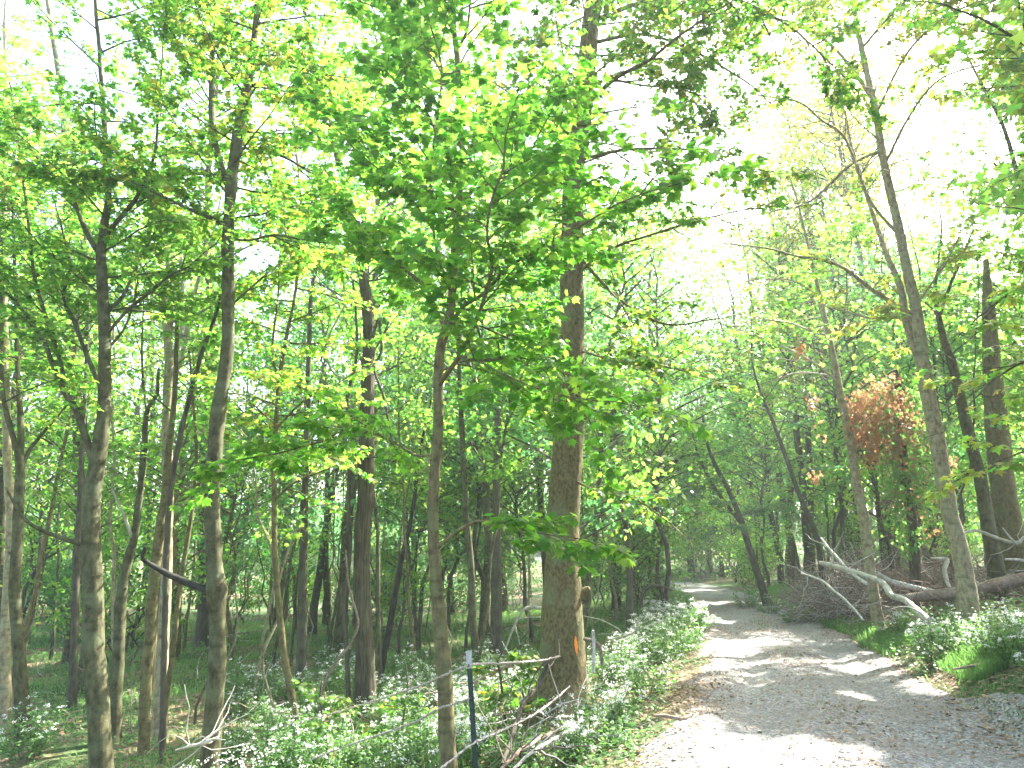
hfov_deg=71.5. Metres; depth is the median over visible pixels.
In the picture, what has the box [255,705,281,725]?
flowering bush
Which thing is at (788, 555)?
woodland tree
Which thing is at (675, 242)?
woodland tree
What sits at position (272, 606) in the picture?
woodland tree
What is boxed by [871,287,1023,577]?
understory tree
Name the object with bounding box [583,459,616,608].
young thin tree
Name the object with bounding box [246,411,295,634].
young thin tree
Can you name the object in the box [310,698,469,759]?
fence wire
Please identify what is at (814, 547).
understory tree
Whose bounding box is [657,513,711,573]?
leafy shrub
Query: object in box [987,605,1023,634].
flowering bush
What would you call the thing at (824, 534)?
leafy shrub
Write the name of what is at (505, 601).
woodland tree
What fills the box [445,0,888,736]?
broadleaf tree
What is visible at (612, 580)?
young thin tree
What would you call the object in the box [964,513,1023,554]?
fallen branch
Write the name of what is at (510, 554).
understory tree
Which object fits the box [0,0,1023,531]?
sky
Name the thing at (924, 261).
woodland tree
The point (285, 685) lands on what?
flowering bush
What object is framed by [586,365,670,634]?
roadside brown tree
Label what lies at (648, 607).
flowering bush
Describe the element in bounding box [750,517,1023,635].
brush pile
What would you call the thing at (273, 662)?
young thin tree
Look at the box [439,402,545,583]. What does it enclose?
understory tree
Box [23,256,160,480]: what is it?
woodland tree
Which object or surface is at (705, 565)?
leafy shrub
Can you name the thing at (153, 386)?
woodland tree
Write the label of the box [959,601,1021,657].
flowering bush
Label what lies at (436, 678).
fence wire
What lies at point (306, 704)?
flowering bush
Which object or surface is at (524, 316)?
woodland tree
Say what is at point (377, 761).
flowering bush
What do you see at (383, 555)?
understory tree
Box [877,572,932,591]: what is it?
fallen log
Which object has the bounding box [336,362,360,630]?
young thin tree
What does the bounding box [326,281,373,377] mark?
looping vine
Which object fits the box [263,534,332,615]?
leafy shrub
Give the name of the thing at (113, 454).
young thin tree
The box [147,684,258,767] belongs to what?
fallen branch
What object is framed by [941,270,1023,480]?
understory tree
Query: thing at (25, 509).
understory tree
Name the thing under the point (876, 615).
slim leaning tree
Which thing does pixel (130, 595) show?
leafy shrub
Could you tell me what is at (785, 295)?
young thin tree
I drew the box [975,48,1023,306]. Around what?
woodland tree
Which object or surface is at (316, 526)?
woods
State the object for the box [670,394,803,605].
arching tree
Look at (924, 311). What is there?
young thin tree
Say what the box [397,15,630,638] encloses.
woodland tree
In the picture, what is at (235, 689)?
flowering bush
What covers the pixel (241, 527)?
understory tree
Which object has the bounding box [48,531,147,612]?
leafy shrub
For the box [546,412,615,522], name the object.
woodland tree
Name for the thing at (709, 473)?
leafy shrub
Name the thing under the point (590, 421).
woodland tree
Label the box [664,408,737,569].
leafy shrub
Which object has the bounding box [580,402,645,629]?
young thin tree
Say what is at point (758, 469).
leafy shrub
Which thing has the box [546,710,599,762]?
flowering bush
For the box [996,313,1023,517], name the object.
understory tree
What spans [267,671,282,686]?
flowering bush
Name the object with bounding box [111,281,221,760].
tan straight tree
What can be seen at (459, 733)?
flowering bush
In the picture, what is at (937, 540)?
leafy shrub
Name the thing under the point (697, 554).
leafy shrub
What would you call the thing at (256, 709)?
flowering bush
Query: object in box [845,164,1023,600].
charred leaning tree
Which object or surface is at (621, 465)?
woodland tree
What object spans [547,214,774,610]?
understory tree
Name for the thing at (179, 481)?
understory tree
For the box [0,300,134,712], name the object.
brown twin tree
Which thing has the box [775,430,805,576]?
young thin tree
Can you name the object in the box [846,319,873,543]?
woodland tree
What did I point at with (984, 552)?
young thin tree
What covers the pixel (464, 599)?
leafy shrub
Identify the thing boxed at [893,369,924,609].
vine draped tree
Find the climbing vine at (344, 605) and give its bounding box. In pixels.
[342,273,358,715]
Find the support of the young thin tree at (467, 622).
on the ground at (726, 581)
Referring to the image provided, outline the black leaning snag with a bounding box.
[375,400,431,679]
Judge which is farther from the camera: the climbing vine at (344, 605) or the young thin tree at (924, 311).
the young thin tree at (924, 311)
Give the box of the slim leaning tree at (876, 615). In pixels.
[720,170,884,627]
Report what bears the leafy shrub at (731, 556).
on the ground at (726, 581)
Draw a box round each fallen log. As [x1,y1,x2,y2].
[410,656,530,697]
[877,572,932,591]
[898,572,1023,603]
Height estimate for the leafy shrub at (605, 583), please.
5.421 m
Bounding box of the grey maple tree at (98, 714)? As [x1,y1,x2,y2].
[0,0,251,767]
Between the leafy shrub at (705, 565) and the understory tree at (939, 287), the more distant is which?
the leafy shrub at (705, 565)
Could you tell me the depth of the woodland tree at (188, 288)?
34.42 m
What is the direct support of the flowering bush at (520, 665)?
on the ground at (726, 581)
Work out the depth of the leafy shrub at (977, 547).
37.37 m
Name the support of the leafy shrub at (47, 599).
on the ground at (726, 581)
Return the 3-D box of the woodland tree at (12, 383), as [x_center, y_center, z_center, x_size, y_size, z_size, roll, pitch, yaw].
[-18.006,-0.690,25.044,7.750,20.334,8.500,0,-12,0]
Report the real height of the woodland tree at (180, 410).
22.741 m
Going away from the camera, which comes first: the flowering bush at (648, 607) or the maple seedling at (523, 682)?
the maple seedling at (523, 682)
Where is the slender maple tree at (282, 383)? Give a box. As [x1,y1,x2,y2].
[164,37,405,735]
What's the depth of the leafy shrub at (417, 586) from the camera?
37.53 m
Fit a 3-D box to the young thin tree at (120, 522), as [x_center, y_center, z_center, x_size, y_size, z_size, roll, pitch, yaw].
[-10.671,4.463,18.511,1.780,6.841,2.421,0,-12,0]
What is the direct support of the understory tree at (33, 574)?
on the ground at (726, 581)
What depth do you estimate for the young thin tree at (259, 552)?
28.38 m
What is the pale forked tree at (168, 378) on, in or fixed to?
on the ground at (726, 581)
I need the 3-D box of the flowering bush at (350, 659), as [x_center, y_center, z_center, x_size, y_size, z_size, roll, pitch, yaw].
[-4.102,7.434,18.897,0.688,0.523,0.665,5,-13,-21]
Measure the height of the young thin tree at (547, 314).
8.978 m
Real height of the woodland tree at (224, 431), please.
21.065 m
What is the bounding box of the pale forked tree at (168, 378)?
[65,71,255,744]
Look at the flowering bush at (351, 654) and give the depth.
20.98 m
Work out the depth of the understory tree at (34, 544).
28.42 m
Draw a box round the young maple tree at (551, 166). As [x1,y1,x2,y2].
[169,0,773,767]
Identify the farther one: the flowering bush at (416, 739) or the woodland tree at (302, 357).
the woodland tree at (302, 357)
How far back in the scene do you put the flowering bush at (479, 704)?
9.95 m
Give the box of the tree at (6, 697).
[0,0,119,731]
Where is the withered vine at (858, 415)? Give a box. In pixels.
[793,342,962,584]
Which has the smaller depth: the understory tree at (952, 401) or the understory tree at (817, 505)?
the understory tree at (952, 401)
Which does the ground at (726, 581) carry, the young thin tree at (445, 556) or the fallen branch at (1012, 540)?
the young thin tree at (445, 556)
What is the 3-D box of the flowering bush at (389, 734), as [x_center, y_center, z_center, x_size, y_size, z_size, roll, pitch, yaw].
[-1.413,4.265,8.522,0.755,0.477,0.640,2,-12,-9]
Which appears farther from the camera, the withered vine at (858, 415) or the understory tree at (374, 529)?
the understory tree at (374, 529)
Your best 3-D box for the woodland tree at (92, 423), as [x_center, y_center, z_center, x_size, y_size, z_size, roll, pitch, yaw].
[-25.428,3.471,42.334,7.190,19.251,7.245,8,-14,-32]
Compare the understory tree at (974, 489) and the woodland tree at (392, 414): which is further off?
the woodland tree at (392, 414)
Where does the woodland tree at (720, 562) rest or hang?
on the ground at (726, 581)
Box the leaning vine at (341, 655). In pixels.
[319,550,359,717]
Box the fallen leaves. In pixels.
[0,542,1023,767]
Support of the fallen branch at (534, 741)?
on the fallen branch at (540, 745)
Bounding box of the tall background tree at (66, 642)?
[7,0,173,665]
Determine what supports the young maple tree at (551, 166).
on the ground at (726, 581)
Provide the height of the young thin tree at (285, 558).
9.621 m
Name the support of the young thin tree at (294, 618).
on the ground at (726, 581)
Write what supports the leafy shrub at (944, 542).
on the ground at (726, 581)
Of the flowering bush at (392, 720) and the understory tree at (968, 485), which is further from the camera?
the understory tree at (968, 485)
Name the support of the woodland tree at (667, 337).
on the ground at (726, 581)
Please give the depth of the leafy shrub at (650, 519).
59.68 m
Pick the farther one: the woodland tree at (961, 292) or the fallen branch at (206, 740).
the woodland tree at (961, 292)
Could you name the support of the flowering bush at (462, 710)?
on the ground at (726, 581)
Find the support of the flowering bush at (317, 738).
on the ground at (726, 581)
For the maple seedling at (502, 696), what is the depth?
8.55 m
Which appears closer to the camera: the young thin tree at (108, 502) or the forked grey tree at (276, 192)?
the forked grey tree at (276, 192)
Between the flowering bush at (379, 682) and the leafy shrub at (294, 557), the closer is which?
the flowering bush at (379, 682)
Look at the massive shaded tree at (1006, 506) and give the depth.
16.89 m
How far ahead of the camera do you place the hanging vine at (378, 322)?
13.45 m
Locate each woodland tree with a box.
[0,26,138,617]
[0,90,201,692]
[8,127,154,448]
[10,208,127,435]
[11,294,92,487]
[13,405,63,527]
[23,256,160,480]
[24,312,143,609]
[46,0,342,650]
[60,108,264,658]
[77,182,241,618]
[80,162,240,613]
[90,265,227,610]
[118,189,270,608]
[133,322,241,471]
[154,287,262,609]
[175,352,250,568]
[194,318,294,555]
[219,217,357,624]
[234,155,389,626]
[239,295,347,617]
[245,0,495,652]
[278,151,443,637]
[293,268,413,495]
[311,244,464,625]
[315,378,387,543]
[327,0,562,652]
[345,284,455,611]
[372,346,431,560]
[388,277,471,615]
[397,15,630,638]
[400,159,544,611]
[406,264,519,591]
[425,343,511,608]
[427,130,606,574]
[448,187,618,589]
[489,296,512,579]
[502,413,545,596]
[518,217,610,604]
[520,163,660,420]
[525,213,647,438]
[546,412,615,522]
[580,395,670,501]
[584,212,721,602]
[586,158,738,571]
[626,284,712,563]
[636,385,718,577]
[643,370,690,570]
[647,295,750,576]
[657,377,718,569]
[659,320,749,575]
[667,212,820,584]
[668,243,802,580]
[681,176,818,581]
[686,314,767,573]
[689,392,727,571]
[704,141,873,582]
[712,66,935,580]
[714,350,810,567]
[718,343,799,566]
[719,161,892,585]
[721,161,880,436]
[723,89,907,565]
[726,231,830,578]
[734,29,977,571]
[743,4,978,577]
[746,132,934,492]
[757,349,831,548]
[759,34,967,571]
[776,360,845,538]
[806,202,984,570]
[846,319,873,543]
[868,17,1023,332]
[896,219,1000,563]
[909,0,1023,268]
[909,229,972,528]
[925,109,1023,412]
[927,0,1023,113]
[964,2,1023,352]
[967,270,1022,358]
[969,0,1023,225]
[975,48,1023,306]
[997,13,1023,194]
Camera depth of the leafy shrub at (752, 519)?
52.11 m
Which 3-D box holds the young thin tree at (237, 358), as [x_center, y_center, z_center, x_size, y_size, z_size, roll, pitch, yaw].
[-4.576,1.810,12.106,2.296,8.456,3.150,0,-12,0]
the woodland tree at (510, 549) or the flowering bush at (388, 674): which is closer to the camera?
the flowering bush at (388, 674)
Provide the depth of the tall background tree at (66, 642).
25.63 m
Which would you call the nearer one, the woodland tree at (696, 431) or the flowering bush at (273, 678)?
the flowering bush at (273, 678)
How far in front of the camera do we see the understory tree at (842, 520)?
25.65 m
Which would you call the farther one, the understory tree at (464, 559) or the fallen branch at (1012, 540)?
the understory tree at (464, 559)
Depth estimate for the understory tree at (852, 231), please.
20.64 m
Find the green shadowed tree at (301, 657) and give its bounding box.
[224,226,360,697]
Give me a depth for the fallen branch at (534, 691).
7.58 m
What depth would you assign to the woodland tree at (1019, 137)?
15.01 m
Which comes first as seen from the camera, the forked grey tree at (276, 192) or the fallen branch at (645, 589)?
the forked grey tree at (276, 192)
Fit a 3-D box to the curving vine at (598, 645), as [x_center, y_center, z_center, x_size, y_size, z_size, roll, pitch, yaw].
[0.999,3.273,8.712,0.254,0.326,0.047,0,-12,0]
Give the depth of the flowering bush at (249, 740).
10.40 m
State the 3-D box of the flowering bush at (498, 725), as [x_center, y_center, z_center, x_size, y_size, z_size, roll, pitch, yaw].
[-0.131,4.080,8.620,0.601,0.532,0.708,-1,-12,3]
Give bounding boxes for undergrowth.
[0,542,1023,767]
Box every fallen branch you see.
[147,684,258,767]
[461,675,588,767]
[489,633,559,767]
[504,606,541,649]
[512,668,587,767]
[585,615,676,638]
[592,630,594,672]
[635,571,672,607]
[654,714,692,720]
[776,562,885,620]
[806,530,878,585]
[862,579,925,620]
[931,557,950,586]
[952,662,988,669]
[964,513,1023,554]
[1002,528,1017,544]
[1005,558,1023,561]
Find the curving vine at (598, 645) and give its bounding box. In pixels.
[583,637,603,665]
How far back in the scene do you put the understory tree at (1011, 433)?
31.32 m
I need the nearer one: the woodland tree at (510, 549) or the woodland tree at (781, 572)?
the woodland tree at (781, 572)
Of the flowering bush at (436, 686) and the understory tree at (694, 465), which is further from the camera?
the understory tree at (694, 465)
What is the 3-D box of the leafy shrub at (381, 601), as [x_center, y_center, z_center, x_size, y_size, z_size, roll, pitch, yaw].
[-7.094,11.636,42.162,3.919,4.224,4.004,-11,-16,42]
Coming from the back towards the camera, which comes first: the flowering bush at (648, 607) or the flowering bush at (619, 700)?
the flowering bush at (648, 607)
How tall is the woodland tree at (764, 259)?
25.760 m
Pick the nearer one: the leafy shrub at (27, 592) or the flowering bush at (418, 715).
the flowering bush at (418, 715)
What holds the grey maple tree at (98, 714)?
on the ground at (726, 581)
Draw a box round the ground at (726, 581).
[0,515,1023,767]
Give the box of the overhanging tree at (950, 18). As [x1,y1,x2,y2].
[842,0,1023,504]
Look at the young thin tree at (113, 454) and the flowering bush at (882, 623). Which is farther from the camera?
the young thin tree at (113, 454)
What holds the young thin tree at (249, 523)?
on the ground at (726, 581)
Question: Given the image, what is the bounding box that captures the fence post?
[466,650,477,767]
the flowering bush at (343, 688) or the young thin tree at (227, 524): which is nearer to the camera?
the flowering bush at (343, 688)
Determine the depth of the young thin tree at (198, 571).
14.68 m
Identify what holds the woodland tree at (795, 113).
on the ground at (726, 581)
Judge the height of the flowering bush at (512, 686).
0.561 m
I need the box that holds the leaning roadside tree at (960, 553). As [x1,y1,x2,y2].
[669,0,1023,622]
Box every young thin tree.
[0,345,36,545]
[10,196,153,691]
[11,298,57,492]
[13,405,44,507]
[24,416,87,535]
[25,354,106,647]
[26,336,73,659]
[50,423,102,625]
[56,428,137,696]
[63,209,164,645]
[79,385,135,627]
[101,455,119,638]
[102,387,150,654]
[129,342,192,648]
[150,246,316,726]
[174,324,235,652]
[182,466,259,632]
[184,387,297,724]
[198,387,271,641]
[222,438,243,559]
[222,471,290,580]
[223,436,292,667]
[231,387,325,637]
[233,434,301,634]
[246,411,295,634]
[253,307,420,689]
[268,331,335,665]
[271,274,349,670]
[272,479,325,627]
[281,432,328,653]
[298,367,347,638]
[300,363,354,668]
[310,159,434,692]
[315,395,377,652]
[327,269,401,653]
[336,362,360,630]
[356,277,446,676]
[380,361,441,603]
[388,350,449,632]
[392,358,472,654]
[395,400,459,658]
[454,315,530,651]
[454,452,529,627]
[462,209,543,689]
[498,211,598,674]
[505,375,551,644]
[579,418,612,568]
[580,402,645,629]
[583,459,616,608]
[584,265,630,622]
[711,389,790,583]
[723,344,784,586]
[759,289,862,575]
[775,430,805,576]
[783,266,845,579]
[813,388,835,519]
[869,142,966,468]
[900,261,981,564]
[915,390,989,500]
[917,188,1014,525]
[944,311,1018,495]
[951,400,1018,542]
[978,310,985,567]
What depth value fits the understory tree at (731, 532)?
40.53 m
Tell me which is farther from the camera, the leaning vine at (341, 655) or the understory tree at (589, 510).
the understory tree at (589, 510)
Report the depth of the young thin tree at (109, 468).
26.06 m
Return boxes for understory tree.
[0,323,66,586]
[10,326,126,616]
[10,373,124,619]
[21,439,118,639]
[25,420,142,588]
[63,286,286,695]
[91,346,197,642]
[106,358,251,669]
[115,423,248,589]
[136,319,338,662]
[180,430,284,593]
[182,471,259,603]
[185,429,292,641]
[204,361,339,646]
[223,351,345,632]
[319,442,423,605]
[334,413,480,656]
[343,363,459,637]
[374,305,517,651]
[375,274,553,642]
[405,341,532,631]
[413,402,510,578]
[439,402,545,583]
[440,415,549,617]
[440,442,547,585]
[444,235,691,554]
[444,339,594,641]
[476,158,731,636]
[530,435,617,586]
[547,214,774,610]
[579,341,701,613]
[581,335,715,620]
[591,330,735,606]
[602,336,732,605]
[689,403,775,582]
[694,447,766,583]
[700,364,823,586]
[713,191,988,585]
[727,246,913,566]
[757,413,855,559]
[758,260,943,584]
[769,388,851,555]
[770,404,851,536]
[774,342,886,571]
[799,204,1009,574]
[824,263,1023,524]
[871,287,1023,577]
[916,158,1023,466]
[922,416,1022,532]
[929,320,1023,516]
[929,457,978,541]
[939,392,1023,529]
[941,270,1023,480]
[948,374,1023,523]
[972,350,1023,514]
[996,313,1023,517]
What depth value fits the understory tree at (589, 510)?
27.27 m
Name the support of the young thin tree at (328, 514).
on the ground at (726, 581)
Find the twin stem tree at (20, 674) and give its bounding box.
[0,88,125,746]
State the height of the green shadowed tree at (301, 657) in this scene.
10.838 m
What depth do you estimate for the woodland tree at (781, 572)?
39.86 m
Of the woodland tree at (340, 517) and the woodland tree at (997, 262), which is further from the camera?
the woodland tree at (340, 517)
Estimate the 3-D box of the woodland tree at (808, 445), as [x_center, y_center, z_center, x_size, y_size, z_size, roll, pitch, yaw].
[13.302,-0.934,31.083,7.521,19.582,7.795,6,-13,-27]
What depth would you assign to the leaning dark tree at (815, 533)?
20.04 m
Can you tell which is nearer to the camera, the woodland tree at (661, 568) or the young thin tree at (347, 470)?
the young thin tree at (347, 470)
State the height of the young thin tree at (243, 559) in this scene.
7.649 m
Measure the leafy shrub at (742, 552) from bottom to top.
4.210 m
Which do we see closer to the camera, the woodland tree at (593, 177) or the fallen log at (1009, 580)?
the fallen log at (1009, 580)
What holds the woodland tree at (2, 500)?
on the ground at (726, 581)
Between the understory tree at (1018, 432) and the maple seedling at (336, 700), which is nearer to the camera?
the maple seedling at (336, 700)
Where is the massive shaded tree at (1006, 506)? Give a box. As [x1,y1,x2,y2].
[933,259,1023,592]
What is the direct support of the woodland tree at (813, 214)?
on the ground at (726, 581)
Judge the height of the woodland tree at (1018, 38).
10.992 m
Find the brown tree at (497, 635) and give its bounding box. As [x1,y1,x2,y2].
[451,180,584,667]
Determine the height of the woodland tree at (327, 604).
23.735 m
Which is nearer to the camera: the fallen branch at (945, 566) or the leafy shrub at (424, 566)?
the fallen branch at (945, 566)
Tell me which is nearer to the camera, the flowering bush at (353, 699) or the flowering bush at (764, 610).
the flowering bush at (353, 699)
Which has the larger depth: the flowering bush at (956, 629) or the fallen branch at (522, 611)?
the fallen branch at (522, 611)
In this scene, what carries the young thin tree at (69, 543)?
on the ground at (726, 581)
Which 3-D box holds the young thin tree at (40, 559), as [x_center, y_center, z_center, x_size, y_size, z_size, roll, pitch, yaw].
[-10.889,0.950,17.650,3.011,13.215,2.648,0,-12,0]
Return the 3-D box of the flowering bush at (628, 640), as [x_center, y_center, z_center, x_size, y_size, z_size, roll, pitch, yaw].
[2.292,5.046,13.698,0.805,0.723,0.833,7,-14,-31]
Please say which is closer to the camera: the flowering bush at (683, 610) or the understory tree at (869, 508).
the flowering bush at (683, 610)
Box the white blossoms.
[180,638,647,767]
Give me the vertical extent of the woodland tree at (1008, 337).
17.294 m
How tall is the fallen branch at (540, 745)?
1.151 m
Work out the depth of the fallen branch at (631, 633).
11.06 m
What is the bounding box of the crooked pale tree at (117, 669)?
[109,257,193,744]
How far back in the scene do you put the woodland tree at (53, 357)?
38.31 m
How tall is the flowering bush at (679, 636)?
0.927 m
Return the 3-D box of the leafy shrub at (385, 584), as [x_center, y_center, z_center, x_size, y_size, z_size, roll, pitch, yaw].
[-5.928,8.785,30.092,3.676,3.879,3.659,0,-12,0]
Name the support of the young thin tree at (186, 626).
on the ground at (726, 581)
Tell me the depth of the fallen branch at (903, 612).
13.01 m
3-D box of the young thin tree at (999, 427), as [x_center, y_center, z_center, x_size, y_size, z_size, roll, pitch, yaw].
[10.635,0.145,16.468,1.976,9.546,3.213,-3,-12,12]
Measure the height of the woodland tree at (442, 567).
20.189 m
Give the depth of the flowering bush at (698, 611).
15.84 m
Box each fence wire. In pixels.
[280,665,468,726]
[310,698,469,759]
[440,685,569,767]
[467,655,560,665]
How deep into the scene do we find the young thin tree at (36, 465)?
27.27 m
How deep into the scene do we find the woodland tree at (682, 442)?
59.25 m
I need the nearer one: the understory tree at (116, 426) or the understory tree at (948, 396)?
the understory tree at (948, 396)
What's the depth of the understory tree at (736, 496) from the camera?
42.54 m
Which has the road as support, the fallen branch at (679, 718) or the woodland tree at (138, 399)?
the fallen branch at (679, 718)
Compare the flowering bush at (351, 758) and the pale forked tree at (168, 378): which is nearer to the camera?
the flowering bush at (351, 758)
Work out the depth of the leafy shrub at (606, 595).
39.54 m
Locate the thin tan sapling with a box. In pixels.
[140,339,209,747]
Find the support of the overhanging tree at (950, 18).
on the ground at (726, 581)
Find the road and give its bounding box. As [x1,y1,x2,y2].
[533,557,1023,767]
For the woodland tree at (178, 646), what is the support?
on the ground at (726, 581)
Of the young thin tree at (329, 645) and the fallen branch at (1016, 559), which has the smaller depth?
the fallen branch at (1016, 559)
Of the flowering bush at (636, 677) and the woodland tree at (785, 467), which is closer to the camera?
the flowering bush at (636, 677)
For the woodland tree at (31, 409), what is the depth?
43.31 m
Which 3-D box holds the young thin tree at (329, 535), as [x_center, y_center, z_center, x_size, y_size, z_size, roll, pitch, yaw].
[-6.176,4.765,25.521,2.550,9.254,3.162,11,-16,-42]
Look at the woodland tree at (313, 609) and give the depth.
30.12 m
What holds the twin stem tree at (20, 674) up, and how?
on the ground at (726, 581)
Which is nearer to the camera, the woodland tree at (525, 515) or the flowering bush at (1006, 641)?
the flowering bush at (1006, 641)
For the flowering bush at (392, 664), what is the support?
on the ground at (726, 581)
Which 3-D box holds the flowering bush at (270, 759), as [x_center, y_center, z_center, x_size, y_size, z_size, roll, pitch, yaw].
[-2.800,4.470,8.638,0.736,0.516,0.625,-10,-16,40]
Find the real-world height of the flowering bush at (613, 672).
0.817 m
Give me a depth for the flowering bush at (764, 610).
21.42 m
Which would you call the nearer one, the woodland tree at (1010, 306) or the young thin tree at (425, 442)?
the young thin tree at (425, 442)
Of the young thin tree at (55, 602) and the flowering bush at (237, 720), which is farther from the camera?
the young thin tree at (55, 602)
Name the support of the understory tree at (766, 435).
on the ground at (726, 581)
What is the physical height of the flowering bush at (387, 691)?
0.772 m
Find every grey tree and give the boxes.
[0,0,400,767]
[394,292,544,665]
[587,344,650,612]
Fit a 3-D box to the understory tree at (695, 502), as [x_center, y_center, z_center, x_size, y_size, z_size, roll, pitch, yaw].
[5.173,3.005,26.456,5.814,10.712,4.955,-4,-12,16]
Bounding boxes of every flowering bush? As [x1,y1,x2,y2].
[0,692,66,761]
[219,711,259,764]
[223,656,255,713]
[223,715,250,740]
[224,682,250,698]
[225,672,239,687]
[226,687,258,716]
[234,730,262,750]
[242,656,274,691]
[243,699,296,767]
[245,656,298,706]
[245,689,283,719]
[254,731,308,767]
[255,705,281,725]
[264,691,328,751]
[264,706,335,767]
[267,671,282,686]
[273,672,311,701]
[285,666,334,717]
[295,682,307,706]
[303,717,333,749]
[312,649,333,664]
[316,645,344,675]
[317,655,344,689]
[318,726,372,767]
[326,649,377,706]
[329,716,353,736]
[331,706,365,729]
[336,693,363,719]
[340,639,354,662]
[349,658,354,668]
[356,723,410,767]
[362,675,412,724]
[363,717,416,758]
[368,713,413,750]
[375,671,385,694]
[381,668,398,689]
[385,654,400,670]
[390,723,437,764]
[393,643,435,687]
[397,682,457,756]
[398,664,436,710]
[406,719,469,767]
[424,672,461,706]
[428,711,497,767]
[435,692,481,732]
[437,685,474,714]
[452,674,487,697]
[453,674,507,729]
[459,658,480,685]
[461,649,501,676]
[472,638,513,691]
[480,704,522,744]
[481,718,548,767]
[495,665,532,696]
[509,646,539,672]
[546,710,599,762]
[564,703,624,753]
[571,679,626,721]
[587,631,645,684]
[591,681,648,732]
[606,629,650,662]
[612,638,676,698]
[627,609,659,639]
[627,612,687,664]
[642,596,668,624]
[650,601,692,628]
[650,603,706,654]
[652,593,676,611]
[676,592,698,609]
[680,597,720,631]
[732,584,760,606]
[754,591,782,613]
[777,602,811,622]
[870,621,895,634]
[884,609,913,631]
[904,610,968,664]
[909,619,937,641]
[930,603,985,647]
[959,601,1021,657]
[979,597,1023,663]
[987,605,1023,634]
[1008,634,1023,674]
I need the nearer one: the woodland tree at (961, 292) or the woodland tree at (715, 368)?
the woodland tree at (961, 292)
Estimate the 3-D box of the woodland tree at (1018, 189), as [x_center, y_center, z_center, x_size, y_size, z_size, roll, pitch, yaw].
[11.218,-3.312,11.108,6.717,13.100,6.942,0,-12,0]
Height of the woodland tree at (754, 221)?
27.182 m
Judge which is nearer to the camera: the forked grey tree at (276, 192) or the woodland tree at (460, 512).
the forked grey tree at (276, 192)
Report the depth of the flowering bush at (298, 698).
14.29 m
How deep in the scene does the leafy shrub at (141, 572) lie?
41.66 m
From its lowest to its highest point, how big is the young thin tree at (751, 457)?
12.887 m
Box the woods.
[23,361,976,570]
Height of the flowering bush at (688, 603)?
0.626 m
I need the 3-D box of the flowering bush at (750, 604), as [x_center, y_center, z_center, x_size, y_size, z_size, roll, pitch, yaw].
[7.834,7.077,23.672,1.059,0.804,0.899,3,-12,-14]
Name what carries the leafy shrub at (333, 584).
on the ground at (726, 581)
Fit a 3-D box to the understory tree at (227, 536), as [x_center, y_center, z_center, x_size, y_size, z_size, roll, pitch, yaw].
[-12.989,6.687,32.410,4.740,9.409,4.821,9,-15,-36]
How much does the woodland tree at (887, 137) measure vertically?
28.029 m
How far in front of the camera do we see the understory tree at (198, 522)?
21.50 m
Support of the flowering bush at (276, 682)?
on the ground at (726, 581)
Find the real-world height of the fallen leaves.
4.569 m
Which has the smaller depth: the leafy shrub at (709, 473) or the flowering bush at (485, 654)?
the flowering bush at (485, 654)
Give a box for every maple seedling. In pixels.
[290,675,364,759]
[359,665,437,739]
[462,620,547,742]
[490,671,537,711]
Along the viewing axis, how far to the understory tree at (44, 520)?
29.42 m
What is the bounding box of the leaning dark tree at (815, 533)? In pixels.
[709,308,849,603]
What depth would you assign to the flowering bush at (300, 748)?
8.19 m
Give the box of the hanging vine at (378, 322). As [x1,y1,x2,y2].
[366,319,397,461]
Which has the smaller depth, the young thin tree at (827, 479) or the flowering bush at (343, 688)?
the flowering bush at (343, 688)
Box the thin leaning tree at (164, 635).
[154,282,243,763]
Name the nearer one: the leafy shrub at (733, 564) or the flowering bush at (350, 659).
the flowering bush at (350, 659)
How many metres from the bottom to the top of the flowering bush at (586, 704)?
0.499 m
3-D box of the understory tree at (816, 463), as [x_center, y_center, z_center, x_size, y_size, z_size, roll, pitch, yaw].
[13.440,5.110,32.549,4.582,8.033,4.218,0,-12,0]
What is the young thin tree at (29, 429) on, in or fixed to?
on the ground at (726, 581)
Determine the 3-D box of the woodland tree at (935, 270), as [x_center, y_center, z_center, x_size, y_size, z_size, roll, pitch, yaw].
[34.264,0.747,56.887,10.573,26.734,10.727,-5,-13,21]
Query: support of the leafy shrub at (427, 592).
on the ground at (726, 581)
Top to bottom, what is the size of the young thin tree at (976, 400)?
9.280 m
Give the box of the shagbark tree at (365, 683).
[227,0,452,719]
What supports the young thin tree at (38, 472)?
on the ground at (726, 581)
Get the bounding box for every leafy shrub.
[21,512,71,621]
[21,540,134,643]
[22,498,221,666]
[22,542,49,613]
[23,551,70,616]
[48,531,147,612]
[102,537,142,592]
[224,546,274,624]
[231,534,311,614]
[250,522,351,621]
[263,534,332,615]
[295,540,353,615]
[328,554,411,633]
[370,549,429,618]
[371,552,430,624]
[372,545,414,614]
[382,555,442,609]
[411,550,483,607]
[418,546,504,622]
[505,548,541,605]
[527,531,615,609]
[581,516,652,605]
[592,557,638,597]
[599,519,690,613]
[606,519,695,604]
[640,468,670,542]
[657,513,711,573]
[662,488,736,580]
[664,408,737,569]
[669,413,743,545]
[675,522,732,574]
[692,417,763,530]
[696,489,772,575]
[714,512,797,586]
[720,409,796,536]
[722,502,803,572]
[722,522,799,578]
[723,499,797,563]
[726,516,783,585]
[737,440,799,533]
[781,487,889,573]
[843,446,989,583]
[852,500,907,568]
[872,508,908,570]
[892,504,980,556]
[945,516,983,565]
[977,462,1023,535]

